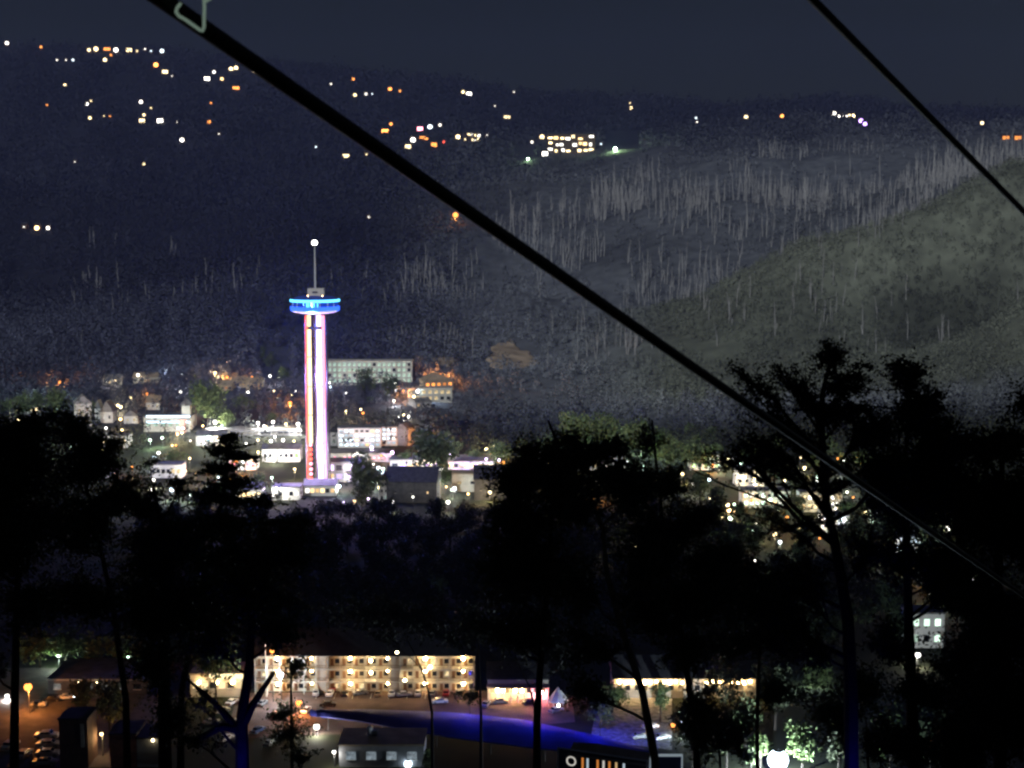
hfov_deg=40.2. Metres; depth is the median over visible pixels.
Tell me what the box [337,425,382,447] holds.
motor inn
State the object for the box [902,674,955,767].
street tree
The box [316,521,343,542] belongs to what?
woodland tree
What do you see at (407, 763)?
street lamp
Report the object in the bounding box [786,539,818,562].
woodland tree
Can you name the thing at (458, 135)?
hillside cabin
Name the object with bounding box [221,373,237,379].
row house
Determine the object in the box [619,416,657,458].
town tree
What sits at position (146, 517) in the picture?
woodland tree
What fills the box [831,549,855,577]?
woodland tree
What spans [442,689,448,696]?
parked car
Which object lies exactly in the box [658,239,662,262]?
dead tree
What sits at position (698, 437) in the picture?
town tree
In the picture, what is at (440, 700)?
parked car
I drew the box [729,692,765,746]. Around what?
street tree
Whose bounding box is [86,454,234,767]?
tree
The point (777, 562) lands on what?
woodland tree
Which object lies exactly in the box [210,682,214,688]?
window
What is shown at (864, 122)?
hillside cabin
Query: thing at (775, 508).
woodland tree
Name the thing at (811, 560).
woodland tree
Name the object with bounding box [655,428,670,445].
town tree
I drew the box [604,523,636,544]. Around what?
woodland tree
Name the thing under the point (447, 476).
town tree
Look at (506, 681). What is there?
restaurant
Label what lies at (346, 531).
woodland tree
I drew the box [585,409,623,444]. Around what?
town tree
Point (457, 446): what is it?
town tree
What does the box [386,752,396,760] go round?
window
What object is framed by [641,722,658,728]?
parked car
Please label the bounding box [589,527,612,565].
woodland tree
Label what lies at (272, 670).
street lamp
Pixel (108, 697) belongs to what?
street tree
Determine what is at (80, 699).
street tree
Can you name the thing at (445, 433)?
town tree
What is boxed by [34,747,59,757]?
parked car
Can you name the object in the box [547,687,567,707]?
tent
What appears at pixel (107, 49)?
hillside cabin
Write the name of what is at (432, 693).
parked car
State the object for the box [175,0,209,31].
metal cable hanger
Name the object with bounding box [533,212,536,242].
dead tree
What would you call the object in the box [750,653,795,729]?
street tree
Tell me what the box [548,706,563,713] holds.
parked car
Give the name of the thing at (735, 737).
tree
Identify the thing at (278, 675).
street lamp
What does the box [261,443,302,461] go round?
shop house
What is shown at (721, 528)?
woodland tree
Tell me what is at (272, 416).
town tree
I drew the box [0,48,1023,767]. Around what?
ground
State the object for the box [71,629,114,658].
street tree
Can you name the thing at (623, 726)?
yard
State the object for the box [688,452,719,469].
shop house
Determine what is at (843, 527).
woodland tree
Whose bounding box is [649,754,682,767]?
sign
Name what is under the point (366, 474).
town tree
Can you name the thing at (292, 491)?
shop house
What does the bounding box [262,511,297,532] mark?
woodland tree
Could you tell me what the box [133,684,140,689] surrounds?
window
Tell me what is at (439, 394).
annex
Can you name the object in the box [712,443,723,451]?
town tree
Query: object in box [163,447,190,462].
town tree
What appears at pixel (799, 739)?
street tree
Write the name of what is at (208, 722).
parked car
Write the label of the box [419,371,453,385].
lodge
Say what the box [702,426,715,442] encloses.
town tree
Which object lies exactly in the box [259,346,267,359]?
town tree
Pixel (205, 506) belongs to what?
woodland tree
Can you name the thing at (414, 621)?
tree
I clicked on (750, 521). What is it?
woodland tree
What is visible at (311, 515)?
woodland tree
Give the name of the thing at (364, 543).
woodland tree
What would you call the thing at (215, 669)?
street tree
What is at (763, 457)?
tree
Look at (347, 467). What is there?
window
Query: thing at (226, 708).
parked car
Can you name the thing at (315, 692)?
parked car
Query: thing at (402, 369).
hotel
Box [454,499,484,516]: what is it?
woodland tree
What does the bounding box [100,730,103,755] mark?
street lamp
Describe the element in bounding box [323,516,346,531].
woodland tree
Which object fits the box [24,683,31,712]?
street lamp
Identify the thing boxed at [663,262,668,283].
dead tree
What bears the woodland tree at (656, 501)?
on the ground at (452, 752)
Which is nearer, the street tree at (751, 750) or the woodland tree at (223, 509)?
the street tree at (751, 750)
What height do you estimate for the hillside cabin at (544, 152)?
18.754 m
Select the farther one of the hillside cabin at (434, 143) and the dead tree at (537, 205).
the hillside cabin at (434, 143)
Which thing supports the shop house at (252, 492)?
on the ground at (452, 752)
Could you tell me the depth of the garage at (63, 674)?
401.26 m
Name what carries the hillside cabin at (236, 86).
on the ground at (452, 752)
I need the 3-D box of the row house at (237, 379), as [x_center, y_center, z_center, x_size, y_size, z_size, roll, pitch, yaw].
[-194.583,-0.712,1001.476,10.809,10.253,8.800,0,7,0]
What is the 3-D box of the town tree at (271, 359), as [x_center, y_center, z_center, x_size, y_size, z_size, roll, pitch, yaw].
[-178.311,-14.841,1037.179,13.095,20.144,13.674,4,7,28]
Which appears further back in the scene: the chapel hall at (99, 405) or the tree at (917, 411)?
the chapel hall at (99, 405)
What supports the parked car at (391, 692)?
on the parking lot
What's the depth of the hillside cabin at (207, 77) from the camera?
3285.49 m
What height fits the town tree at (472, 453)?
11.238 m
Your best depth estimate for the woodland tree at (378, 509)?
613.69 m
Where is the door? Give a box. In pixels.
[294,683,297,690]
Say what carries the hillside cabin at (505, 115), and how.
on the ground at (452, 752)
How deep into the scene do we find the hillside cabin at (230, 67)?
3391.09 m
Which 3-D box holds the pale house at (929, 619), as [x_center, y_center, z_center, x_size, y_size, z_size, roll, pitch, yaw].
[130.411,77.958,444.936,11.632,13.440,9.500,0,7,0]
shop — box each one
[448,454,494,469]
[451,470,473,491]
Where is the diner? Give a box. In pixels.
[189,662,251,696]
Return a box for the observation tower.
[290,240,339,478]
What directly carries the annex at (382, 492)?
on the ground at (452, 752)
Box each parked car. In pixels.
[0,739,19,750]
[19,748,33,759]
[30,700,46,706]
[31,756,58,766]
[34,729,58,739]
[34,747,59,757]
[35,738,59,748]
[43,695,59,701]
[58,693,73,699]
[203,718,220,725]
[213,706,230,713]
[217,734,233,741]
[225,698,238,705]
[250,726,265,733]
[257,699,267,706]
[262,738,272,746]
[301,706,311,713]
[312,689,318,695]
[320,700,335,706]
[325,689,333,696]
[341,690,348,696]
[352,689,367,695]
[374,690,381,696]
[388,689,395,696]
[396,690,411,696]
[414,689,420,696]
[429,690,435,696]
[432,697,447,703]
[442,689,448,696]
[482,700,490,707]
[492,697,507,703]
[522,698,534,704]
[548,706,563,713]
[631,731,646,739]
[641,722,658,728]
[655,732,670,740]
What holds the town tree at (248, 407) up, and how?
on the ground at (452, 752)
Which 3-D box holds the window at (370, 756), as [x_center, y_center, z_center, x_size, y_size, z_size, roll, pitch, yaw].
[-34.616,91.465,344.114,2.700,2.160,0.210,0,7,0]
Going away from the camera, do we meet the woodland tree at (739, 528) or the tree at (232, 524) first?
the tree at (232, 524)
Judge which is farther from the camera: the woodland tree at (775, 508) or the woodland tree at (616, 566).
the woodland tree at (775, 508)
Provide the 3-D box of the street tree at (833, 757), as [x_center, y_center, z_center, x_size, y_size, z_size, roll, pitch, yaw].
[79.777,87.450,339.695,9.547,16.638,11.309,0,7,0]
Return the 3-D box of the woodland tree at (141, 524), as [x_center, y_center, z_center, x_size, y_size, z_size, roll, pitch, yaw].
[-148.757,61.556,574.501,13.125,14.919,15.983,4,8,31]
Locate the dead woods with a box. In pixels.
[71,130,1023,363]
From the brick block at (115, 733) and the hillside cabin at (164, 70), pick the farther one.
the hillside cabin at (164, 70)
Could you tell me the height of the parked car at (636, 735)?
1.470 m
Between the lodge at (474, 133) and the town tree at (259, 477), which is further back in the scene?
the lodge at (474, 133)
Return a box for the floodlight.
[767,749,788,767]
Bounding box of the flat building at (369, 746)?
[338,725,426,766]
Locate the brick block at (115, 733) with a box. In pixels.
[108,720,145,766]
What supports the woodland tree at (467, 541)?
on the ground at (452, 752)
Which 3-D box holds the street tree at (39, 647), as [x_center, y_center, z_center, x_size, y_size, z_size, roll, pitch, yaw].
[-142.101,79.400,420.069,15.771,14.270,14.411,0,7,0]
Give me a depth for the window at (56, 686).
397.59 m
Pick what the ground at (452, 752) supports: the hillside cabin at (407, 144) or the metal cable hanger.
the hillside cabin at (407, 144)
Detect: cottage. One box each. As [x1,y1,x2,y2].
[123,409,140,423]
[145,395,161,409]
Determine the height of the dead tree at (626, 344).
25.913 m
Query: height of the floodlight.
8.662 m
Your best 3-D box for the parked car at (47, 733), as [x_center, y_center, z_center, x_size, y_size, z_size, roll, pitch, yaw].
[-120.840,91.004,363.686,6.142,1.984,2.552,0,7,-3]
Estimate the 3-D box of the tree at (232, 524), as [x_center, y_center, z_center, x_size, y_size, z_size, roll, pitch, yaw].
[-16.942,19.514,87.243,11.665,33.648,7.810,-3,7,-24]
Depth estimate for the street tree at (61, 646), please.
418.43 m
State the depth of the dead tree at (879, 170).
1823.44 m
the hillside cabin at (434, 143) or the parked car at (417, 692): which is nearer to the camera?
the parked car at (417, 692)
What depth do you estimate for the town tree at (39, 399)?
894.50 m
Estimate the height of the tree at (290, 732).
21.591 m
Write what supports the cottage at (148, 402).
on the ground at (452, 752)
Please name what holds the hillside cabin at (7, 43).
on the ground at (452, 752)
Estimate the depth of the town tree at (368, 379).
932.08 m
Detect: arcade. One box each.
[323,449,394,461]
[327,457,362,481]
[389,455,436,466]
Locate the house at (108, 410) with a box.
[100,399,117,422]
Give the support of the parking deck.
on the ground at (452, 752)
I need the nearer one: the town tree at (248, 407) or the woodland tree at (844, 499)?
the woodland tree at (844, 499)
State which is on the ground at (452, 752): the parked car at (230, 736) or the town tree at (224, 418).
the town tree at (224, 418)
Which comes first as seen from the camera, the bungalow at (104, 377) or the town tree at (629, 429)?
the town tree at (629, 429)
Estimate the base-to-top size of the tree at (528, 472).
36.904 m
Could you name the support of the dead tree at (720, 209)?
on the ground at (452, 752)
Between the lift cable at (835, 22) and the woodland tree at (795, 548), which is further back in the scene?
the woodland tree at (795, 548)
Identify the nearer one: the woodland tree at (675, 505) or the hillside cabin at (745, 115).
the woodland tree at (675, 505)
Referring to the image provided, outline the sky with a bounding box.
[0,0,1023,110]
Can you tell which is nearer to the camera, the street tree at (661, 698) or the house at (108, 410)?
the street tree at (661, 698)
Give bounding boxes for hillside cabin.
[4,40,10,46]
[21,222,28,228]
[33,223,41,230]
[45,223,51,229]
[86,47,91,52]
[93,45,99,52]
[103,46,111,52]
[113,46,119,52]
[125,46,132,52]
[138,117,145,122]
[153,61,159,66]
[156,117,163,122]
[159,48,164,54]
[161,68,168,73]
[179,136,185,141]
[203,75,210,80]
[228,65,233,69]
[232,84,240,89]
[342,152,350,157]
[381,127,389,132]
[404,142,411,147]
[410,135,416,141]
[416,124,423,130]
[419,134,429,139]
[427,123,432,128]
[430,140,437,146]
[455,133,460,138]
[503,113,510,118]
[539,133,544,138]
[541,149,548,155]
[743,113,748,117]
[861,120,867,125]
[1000,133,1010,139]
[1013,133,1022,139]
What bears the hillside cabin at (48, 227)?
on the ground at (452, 752)
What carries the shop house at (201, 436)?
on the ground at (452, 752)
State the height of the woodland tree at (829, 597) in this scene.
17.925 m
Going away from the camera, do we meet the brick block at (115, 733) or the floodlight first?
the floodlight
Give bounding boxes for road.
[0,668,157,766]
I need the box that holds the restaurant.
[486,661,549,702]
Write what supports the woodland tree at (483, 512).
on the ground at (452, 752)
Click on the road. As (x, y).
(37, 719)
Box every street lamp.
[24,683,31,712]
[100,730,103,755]
[270,650,273,701]
[277,671,282,702]
[314,723,318,735]
[404,760,411,767]
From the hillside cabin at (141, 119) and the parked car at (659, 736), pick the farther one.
the hillside cabin at (141, 119)
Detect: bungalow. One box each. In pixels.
[103,374,125,384]
[132,372,161,383]
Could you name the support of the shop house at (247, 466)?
on the ground at (452, 752)
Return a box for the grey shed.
[135,724,157,766]
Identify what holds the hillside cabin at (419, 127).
on the ground at (452, 752)
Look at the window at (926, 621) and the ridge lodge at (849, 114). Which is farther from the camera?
the ridge lodge at (849, 114)
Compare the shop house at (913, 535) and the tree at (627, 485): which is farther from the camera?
the shop house at (913, 535)
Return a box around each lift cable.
[147,0,1023,597]
[807,0,1023,215]
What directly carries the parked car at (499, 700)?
on the parking lot
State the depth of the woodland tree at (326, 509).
618.74 m
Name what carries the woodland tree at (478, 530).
on the ground at (452, 752)
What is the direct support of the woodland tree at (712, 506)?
on the ground at (452, 752)
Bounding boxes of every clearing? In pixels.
[432,356,458,366]
[486,338,538,368]
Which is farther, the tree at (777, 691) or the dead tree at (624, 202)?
the dead tree at (624, 202)
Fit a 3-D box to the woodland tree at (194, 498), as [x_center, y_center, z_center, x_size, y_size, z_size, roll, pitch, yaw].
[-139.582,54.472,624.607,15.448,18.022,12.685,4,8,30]
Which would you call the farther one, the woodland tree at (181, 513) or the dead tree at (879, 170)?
the dead tree at (879, 170)
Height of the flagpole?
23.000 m
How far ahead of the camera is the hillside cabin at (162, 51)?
3517.22 m
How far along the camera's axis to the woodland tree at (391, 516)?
587.48 m
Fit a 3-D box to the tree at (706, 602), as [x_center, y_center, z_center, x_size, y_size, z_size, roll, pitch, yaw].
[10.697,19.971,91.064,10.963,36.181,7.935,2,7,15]
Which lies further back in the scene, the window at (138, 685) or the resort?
the resort
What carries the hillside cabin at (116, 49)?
on the ground at (452, 752)
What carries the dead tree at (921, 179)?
on the ground at (452, 752)
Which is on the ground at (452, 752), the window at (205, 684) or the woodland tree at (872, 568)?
the woodland tree at (872, 568)
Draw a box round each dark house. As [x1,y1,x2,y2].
[385,466,440,502]
[473,465,505,499]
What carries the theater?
on the ground at (452, 752)
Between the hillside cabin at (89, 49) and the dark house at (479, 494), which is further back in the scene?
the hillside cabin at (89, 49)
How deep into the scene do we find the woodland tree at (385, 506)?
628.77 m
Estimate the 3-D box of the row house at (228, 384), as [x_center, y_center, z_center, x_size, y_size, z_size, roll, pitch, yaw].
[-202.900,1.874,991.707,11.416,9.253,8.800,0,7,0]
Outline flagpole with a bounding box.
[265,644,266,696]
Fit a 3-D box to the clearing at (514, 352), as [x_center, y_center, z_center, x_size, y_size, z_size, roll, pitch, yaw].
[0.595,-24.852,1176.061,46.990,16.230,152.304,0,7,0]
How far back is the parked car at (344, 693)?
394.98 m
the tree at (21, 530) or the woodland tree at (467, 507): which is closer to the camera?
the tree at (21, 530)
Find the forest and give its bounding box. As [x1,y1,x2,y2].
[0,36,1023,453]
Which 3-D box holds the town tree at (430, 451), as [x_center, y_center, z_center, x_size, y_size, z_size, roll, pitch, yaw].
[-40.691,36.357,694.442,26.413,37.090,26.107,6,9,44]
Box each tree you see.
[0,398,21,416]
[0,400,93,767]
[9,389,35,415]
[20,624,60,667]
[26,397,160,767]
[30,390,45,410]
[35,387,71,413]
[46,624,81,659]
[66,675,94,706]
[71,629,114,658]
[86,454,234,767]
[87,673,135,747]
[105,634,142,658]
[132,502,166,527]
[132,519,154,529]
[145,431,326,767]
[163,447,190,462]
[165,493,354,767]
[166,512,189,520]
[168,501,184,518]
[186,375,228,426]
[188,487,214,510]
[191,634,240,700]
[193,504,223,543]
[195,500,213,513]
[210,503,239,513]
[214,409,235,427]
[231,393,250,411]
[242,399,255,411]
[250,469,267,483]
[253,486,273,515]
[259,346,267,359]
[259,652,324,767]
[262,351,279,367]
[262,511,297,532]
[266,411,279,421]
[277,367,290,380]
[289,504,319,521]
[302,584,467,767]
[309,497,345,521]
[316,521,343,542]
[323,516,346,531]
[335,501,362,523]
[339,520,358,550]
[345,449,390,504]
[348,533,376,564]
[351,484,373,510]
[351,511,374,536]
[352,366,379,393]
[353,515,390,543]
[359,495,400,523]
[366,498,398,519]
[380,373,398,395]
[382,509,403,540]
[394,508,426,528]
[397,449,411,457]
[405,420,458,471]
[421,516,439,530]
[425,494,445,518]
[430,426,461,465]
[431,512,470,550]
[435,599,513,767]
[440,466,453,487]
[447,437,462,454]
[450,530,480,553]
[453,508,484,535]
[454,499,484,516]
[461,420,621,767]
[467,448,482,456]
[470,521,492,542]
[480,499,501,525]
[482,439,512,464]
[488,626,582,715]
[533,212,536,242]
[535,192,538,219]
[541,418,694,767]
[550,410,595,440]
[562,238,568,266]
[583,691,616,727]
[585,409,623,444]
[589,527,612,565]
[592,333,598,359]
[592,508,625,529]
[593,415,764,767]
[601,319,605,347]
[602,552,624,575]
[602,682,631,713]
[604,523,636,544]
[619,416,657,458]
[622,185,626,212]
[625,328,630,354]
[636,182,639,209]
[642,263,646,292]
[648,680,672,721]
[649,498,664,519]
[651,434,687,466]
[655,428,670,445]
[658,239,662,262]
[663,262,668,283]
[664,697,711,767]
[666,494,690,511]
[666,694,767,767]
[679,442,719,471]
[681,337,927,767]
[686,533,836,767]
[687,519,723,554]
[689,468,712,501]
[690,433,702,444]
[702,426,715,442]
[702,525,742,548]
[703,646,747,712]
[706,495,723,519]
[708,482,728,512]
[711,700,748,767]
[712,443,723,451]
[714,517,739,534]
[718,192,724,221]
[723,518,749,542]
[725,533,748,560]
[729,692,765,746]
[733,499,750,519]
[737,512,756,532]
[742,523,771,556]
[742,739,759,767]
[745,193,747,228]
[749,731,772,767]
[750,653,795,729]
[755,499,789,527]
[766,545,793,574]
[783,715,823,767]
[784,187,786,214]
[784,493,808,520]
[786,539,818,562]
[788,521,818,545]
[791,474,807,493]
[798,552,830,577]
[800,656,902,767]
[803,658,832,691]
[805,607,841,643]
[807,580,837,621]
[812,547,834,581]
[824,590,856,645]
[824,726,862,767]
[826,441,843,458]
[831,495,854,510]
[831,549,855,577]
[836,519,852,541]
[838,345,1019,767]
[839,532,859,555]
[840,511,873,539]
[841,506,868,519]
[843,496,870,513]
[847,559,878,587]
[859,523,899,544]
[862,691,918,767]
[868,579,900,623]
[871,510,890,533]
[877,568,902,583]
[878,155,880,189]
[879,589,915,614]
[888,607,915,645]
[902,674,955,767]
[910,416,1023,767]
[920,164,924,191]
[920,525,945,549]
[995,374,1023,521]
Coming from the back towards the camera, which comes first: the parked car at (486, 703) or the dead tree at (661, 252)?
the dead tree at (661, 252)
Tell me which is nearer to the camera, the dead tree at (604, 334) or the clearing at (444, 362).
the clearing at (444, 362)
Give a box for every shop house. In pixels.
[107,433,132,447]
[150,461,186,477]
[195,430,229,445]
[229,459,258,469]
[239,482,264,498]
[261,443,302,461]
[271,483,302,499]
[303,479,338,495]
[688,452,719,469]
[733,464,763,485]
[739,486,789,507]
[796,488,842,511]
[821,510,850,531]
[893,531,919,550]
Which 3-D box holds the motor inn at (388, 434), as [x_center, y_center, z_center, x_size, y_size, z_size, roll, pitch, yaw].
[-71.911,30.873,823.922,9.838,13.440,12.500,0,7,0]
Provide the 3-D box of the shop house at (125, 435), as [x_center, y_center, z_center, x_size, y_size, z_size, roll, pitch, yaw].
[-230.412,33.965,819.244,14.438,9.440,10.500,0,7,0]
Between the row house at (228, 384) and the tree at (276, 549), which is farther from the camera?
the row house at (228, 384)
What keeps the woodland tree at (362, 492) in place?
on the ground at (452, 752)
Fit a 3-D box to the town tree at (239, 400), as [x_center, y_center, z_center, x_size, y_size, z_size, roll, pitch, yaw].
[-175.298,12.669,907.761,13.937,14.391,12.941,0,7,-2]
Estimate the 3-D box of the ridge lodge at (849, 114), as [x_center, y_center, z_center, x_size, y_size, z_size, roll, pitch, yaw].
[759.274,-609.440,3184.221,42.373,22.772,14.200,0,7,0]
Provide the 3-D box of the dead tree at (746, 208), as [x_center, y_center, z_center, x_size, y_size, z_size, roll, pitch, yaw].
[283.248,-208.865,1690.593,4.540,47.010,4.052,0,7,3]
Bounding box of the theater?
[143,398,196,432]
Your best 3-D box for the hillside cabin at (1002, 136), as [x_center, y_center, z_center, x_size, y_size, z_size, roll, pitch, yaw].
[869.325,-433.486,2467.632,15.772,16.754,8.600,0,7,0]
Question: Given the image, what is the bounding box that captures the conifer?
[421,746,430,767]
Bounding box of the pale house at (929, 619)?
[901,605,945,647]
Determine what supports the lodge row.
on the ground at (452, 752)
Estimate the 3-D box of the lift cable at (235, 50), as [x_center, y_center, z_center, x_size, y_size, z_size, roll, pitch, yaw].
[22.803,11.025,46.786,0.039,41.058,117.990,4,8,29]
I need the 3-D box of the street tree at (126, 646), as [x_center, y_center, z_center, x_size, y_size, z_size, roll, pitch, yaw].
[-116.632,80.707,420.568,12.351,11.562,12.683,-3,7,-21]
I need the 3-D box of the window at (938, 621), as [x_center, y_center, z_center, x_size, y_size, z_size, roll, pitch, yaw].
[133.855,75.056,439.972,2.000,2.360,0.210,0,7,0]
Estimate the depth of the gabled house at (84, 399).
863.36 m
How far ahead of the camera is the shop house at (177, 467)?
734.74 m
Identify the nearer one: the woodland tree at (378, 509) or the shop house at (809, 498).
the woodland tree at (378, 509)
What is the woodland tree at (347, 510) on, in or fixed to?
on the ground at (452, 752)
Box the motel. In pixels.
[254,627,477,693]
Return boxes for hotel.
[327,359,413,385]
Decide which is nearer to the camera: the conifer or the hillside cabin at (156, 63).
the conifer
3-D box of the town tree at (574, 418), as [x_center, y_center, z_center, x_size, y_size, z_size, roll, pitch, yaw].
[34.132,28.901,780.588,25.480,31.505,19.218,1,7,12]
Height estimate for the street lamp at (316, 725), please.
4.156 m
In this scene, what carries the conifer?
on the ground at (452, 752)
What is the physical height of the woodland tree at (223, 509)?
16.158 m
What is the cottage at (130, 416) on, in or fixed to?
on the ground at (452, 752)
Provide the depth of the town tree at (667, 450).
756.53 m
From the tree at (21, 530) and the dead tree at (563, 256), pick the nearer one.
the tree at (21, 530)
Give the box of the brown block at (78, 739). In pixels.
[57,707,97,766]
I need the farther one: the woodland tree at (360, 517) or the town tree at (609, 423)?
the town tree at (609, 423)
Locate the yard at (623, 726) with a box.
[591,698,671,749]
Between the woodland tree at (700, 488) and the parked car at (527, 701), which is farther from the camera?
the woodland tree at (700, 488)
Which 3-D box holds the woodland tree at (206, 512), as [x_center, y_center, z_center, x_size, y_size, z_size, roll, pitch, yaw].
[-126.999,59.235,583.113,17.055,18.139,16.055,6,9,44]
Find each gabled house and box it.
[73,393,91,426]
[397,421,415,445]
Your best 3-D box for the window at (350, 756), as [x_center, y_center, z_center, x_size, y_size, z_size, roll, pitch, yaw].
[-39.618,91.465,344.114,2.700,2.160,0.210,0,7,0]
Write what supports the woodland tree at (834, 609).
on the ground at (452, 752)
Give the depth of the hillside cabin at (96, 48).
3517.08 m
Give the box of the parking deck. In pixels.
[204,425,304,435]
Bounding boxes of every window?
[53,684,60,689]
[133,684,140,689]
[201,682,208,688]
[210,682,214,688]
[218,682,225,688]
[227,682,233,688]
[236,682,241,688]
[336,465,341,470]
[336,474,341,479]
[344,465,349,470]
[345,752,355,760]
[366,752,376,760]
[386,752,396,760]
[407,752,416,760]
[490,688,494,693]
[924,619,929,626]
[934,635,939,641]
[935,619,940,626]
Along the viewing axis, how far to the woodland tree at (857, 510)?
596.64 m
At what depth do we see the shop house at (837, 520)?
606.53 m
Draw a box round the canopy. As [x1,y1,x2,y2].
[310,709,665,760]
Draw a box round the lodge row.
[609,655,756,697]
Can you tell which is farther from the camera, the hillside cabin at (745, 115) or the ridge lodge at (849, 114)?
the hillside cabin at (745, 115)
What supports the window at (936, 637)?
in the pale house at (929, 619)
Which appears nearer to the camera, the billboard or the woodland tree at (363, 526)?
the billboard
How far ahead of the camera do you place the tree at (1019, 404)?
54.80 m
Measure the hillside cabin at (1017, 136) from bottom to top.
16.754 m
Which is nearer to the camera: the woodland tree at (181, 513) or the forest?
the woodland tree at (181, 513)
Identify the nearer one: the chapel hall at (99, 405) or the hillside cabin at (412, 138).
the chapel hall at (99, 405)
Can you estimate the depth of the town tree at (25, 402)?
889.05 m
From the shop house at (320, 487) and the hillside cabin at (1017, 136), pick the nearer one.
the shop house at (320, 487)
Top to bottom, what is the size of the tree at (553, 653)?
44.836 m
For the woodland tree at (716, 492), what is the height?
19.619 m
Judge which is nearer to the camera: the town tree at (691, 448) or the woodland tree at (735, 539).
the woodland tree at (735, 539)
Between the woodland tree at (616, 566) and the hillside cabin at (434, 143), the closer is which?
the woodland tree at (616, 566)
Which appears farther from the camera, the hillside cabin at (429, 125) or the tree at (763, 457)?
the hillside cabin at (429, 125)
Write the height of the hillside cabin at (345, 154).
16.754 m
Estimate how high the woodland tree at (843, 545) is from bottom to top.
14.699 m
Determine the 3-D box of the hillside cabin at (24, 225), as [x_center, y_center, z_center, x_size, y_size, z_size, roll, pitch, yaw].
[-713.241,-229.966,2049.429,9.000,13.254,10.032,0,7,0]
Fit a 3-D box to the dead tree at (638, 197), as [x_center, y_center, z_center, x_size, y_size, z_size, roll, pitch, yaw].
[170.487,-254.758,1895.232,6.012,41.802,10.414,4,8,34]
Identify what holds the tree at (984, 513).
on the ground at (452, 752)
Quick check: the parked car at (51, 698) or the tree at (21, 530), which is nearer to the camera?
the tree at (21, 530)
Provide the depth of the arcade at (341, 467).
723.15 m
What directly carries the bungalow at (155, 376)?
on the ground at (452, 752)
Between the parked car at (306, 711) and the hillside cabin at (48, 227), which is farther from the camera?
the hillside cabin at (48, 227)
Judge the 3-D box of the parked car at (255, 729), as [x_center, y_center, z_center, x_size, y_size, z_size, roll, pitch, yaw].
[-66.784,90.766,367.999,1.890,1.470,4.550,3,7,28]
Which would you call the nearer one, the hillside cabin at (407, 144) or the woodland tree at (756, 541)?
the woodland tree at (756, 541)
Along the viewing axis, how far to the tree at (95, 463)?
80.86 m
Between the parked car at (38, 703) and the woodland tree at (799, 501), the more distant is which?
the woodland tree at (799, 501)
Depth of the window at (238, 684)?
394.93 m
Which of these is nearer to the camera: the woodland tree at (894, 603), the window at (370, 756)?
the window at (370, 756)
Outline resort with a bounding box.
[547,132,594,152]
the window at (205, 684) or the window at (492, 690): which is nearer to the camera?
the window at (492, 690)
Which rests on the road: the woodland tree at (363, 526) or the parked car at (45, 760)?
the parked car at (45, 760)
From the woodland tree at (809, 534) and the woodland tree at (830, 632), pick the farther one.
the woodland tree at (809, 534)
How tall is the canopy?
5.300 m
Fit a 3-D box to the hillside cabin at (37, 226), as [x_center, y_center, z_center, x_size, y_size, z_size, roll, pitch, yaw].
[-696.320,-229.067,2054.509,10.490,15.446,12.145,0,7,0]
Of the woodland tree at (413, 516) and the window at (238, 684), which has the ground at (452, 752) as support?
the woodland tree at (413, 516)
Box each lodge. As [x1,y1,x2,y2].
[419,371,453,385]
[463,131,480,142]
[836,111,855,117]
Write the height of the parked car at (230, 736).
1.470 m
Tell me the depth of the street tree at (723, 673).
374.01 m
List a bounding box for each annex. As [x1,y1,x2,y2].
[379,470,387,501]
[408,386,452,402]
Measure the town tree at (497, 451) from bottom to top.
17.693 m
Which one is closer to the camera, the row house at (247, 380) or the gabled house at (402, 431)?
the gabled house at (402, 431)
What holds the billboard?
on the ground at (452, 752)
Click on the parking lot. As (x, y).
(512, 709)
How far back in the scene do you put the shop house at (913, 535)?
569.11 m
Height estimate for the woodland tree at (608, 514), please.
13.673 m
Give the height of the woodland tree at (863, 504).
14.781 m
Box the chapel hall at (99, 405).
[94,399,103,420]
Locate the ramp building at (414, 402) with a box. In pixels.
[407,397,431,407]
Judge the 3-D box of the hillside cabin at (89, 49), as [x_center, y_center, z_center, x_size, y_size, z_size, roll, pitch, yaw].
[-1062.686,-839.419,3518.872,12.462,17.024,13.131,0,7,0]
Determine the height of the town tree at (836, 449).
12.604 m
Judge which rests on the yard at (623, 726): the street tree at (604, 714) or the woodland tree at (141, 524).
the street tree at (604, 714)
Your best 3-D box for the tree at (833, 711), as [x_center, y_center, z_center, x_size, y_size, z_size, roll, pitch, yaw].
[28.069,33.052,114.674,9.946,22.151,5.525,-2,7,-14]
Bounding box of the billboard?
[557,742,649,767]
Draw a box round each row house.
[217,380,234,390]
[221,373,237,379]
[231,376,247,387]
[245,377,263,389]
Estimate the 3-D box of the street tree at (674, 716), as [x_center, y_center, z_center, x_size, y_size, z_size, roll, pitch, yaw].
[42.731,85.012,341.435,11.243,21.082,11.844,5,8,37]
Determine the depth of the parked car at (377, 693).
394.96 m
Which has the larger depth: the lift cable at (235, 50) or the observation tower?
the observation tower
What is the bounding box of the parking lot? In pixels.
[227,691,574,738]
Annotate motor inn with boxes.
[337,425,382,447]
[382,424,398,445]
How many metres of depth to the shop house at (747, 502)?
657.22 m
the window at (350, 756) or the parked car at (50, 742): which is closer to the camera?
the window at (350, 756)
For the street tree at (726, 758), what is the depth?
340.65 m
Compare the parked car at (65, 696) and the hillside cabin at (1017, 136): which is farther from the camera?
the hillside cabin at (1017, 136)
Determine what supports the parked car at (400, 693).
on the parking lot
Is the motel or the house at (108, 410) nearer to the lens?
the motel
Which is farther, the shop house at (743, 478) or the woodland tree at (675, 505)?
the shop house at (743, 478)

